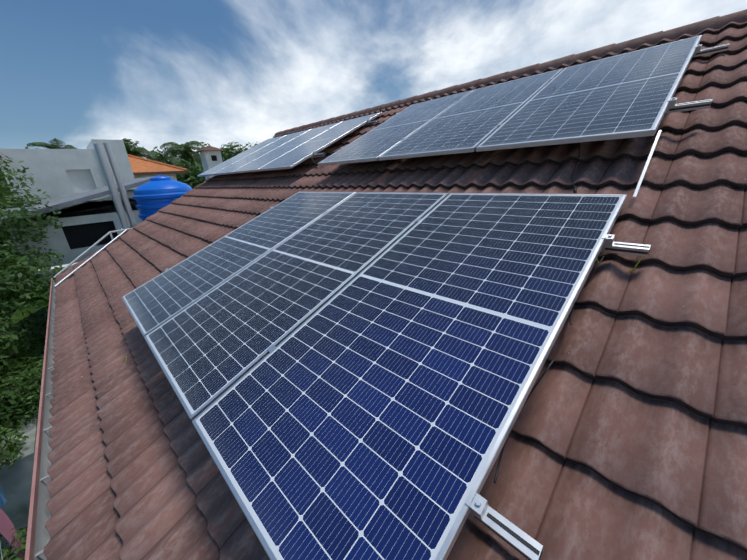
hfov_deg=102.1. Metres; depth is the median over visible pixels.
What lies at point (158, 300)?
array panel
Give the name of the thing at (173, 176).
house walls
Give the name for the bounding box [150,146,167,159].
skyline tree
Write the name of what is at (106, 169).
pipe masts
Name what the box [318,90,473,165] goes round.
array panel
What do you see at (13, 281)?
tree
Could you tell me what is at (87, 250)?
gable handrail
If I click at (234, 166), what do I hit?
array panel
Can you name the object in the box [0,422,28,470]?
yard plant
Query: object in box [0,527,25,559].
yard plant
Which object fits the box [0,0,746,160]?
sky
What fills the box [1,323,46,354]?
shrub
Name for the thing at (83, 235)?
grey house interior
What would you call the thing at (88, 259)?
metal rail
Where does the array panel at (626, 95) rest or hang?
attached to the roof tiles
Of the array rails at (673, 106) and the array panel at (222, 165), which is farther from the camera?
the array panel at (222, 165)
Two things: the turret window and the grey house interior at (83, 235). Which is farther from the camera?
the turret window
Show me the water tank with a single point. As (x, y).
(153, 195)
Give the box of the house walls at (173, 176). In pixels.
[134,171,176,180]
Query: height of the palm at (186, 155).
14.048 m
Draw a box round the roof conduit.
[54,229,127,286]
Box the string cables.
[494,256,604,482]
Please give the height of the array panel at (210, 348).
0.848 m
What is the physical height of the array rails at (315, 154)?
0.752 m
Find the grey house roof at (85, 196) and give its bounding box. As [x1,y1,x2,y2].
[0,175,165,224]
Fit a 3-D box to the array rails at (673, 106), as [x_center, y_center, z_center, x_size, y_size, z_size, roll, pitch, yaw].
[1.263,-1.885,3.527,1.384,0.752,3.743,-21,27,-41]
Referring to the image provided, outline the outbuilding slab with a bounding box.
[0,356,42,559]
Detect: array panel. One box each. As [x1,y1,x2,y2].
[121,192,355,335]
[144,192,448,420]
[192,193,626,559]
[197,135,285,176]
[213,129,310,174]
[232,121,342,173]
[257,112,381,170]
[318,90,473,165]
[378,68,562,160]
[476,35,701,151]
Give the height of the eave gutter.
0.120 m
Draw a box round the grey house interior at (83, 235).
[52,209,117,248]
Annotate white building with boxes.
[0,139,136,205]
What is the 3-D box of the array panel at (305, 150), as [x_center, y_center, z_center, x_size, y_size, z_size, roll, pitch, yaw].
[-0.953,-2.548,5.532,2.107,0.928,1.134,-21,27,-41]
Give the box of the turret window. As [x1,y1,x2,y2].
[211,155,216,160]
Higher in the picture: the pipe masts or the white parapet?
the pipe masts
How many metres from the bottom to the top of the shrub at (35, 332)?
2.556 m
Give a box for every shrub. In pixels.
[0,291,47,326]
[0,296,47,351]
[0,326,45,360]
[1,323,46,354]
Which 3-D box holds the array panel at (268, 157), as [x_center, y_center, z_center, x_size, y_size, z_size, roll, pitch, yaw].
[-1.767,-2.783,6.315,2.107,0.928,1.134,-21,27,-41]
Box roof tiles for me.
[43,21,746,559]
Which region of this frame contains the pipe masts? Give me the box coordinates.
[94,143,136,230]
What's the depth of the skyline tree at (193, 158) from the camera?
62.08 m
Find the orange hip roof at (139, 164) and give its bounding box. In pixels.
[127,154,186,172]
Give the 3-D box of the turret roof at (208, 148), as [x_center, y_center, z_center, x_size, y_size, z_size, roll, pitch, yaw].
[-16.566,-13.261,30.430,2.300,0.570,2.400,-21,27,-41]
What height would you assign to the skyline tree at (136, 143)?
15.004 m
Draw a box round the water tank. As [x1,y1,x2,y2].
[132,175,192,221]
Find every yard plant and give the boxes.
[0,338,29,366]
[0,339,44,376]
[0,355,43,403]
[0,366,42,433]
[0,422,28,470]
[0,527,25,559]
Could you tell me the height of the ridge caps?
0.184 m
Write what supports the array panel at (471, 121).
attached to the roof tiles
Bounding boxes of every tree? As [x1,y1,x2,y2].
[0,153,50,245]
[0,176,15,207]
[0,190,66,325]
[0,311,23,390]
[123,139,143,147]
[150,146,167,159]
[170,149,202,170]
[174,159,205,188]
[197,142,230,161]
[220,142,252,160]
[221,142,238,153]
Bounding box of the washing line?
[0,485,24,559]
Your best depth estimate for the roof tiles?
1.48 m
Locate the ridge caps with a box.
[274,9,746,135]
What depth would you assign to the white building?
16.44 m
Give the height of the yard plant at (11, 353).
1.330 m
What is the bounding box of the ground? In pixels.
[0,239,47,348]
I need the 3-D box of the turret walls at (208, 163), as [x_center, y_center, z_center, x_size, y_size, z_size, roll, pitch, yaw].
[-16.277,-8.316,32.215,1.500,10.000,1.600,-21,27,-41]
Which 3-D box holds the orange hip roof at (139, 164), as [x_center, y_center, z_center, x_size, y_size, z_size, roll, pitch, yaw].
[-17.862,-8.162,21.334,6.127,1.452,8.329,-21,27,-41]
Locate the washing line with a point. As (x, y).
(6, 525)
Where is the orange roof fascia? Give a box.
[133,171,187,175]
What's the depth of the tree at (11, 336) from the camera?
7.15 m
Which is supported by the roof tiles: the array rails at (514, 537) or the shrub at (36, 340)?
the array rails at (514, 537)
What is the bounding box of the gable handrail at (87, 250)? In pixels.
[54,227,131,277]
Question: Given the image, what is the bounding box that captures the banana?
[1,286,49,324]
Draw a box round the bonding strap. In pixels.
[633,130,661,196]
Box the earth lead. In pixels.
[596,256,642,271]
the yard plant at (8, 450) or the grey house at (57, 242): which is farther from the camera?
the grey house at (57, 242)
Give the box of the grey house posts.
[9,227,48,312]
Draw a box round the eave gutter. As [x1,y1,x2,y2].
[34,280,55,559]
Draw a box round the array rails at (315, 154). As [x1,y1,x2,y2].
[213,120,378,166]
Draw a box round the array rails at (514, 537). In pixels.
[164,207,650,559]
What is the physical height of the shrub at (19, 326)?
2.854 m
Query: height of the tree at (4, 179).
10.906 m
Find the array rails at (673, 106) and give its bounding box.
[340,43,729,148]
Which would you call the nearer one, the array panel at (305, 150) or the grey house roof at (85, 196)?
the array panel at (305, 150)
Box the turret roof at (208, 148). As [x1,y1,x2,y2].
[196,145,225,151]
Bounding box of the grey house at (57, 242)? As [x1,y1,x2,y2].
[1,189,141,285]
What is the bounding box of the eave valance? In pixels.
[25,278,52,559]
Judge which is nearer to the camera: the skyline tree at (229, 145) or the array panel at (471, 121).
the array panel at (471, 121)
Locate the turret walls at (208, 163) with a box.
[199,151,222,178]
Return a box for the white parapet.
[35,262,77,290]
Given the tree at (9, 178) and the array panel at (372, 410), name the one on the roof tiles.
the array panel at (372, 410)

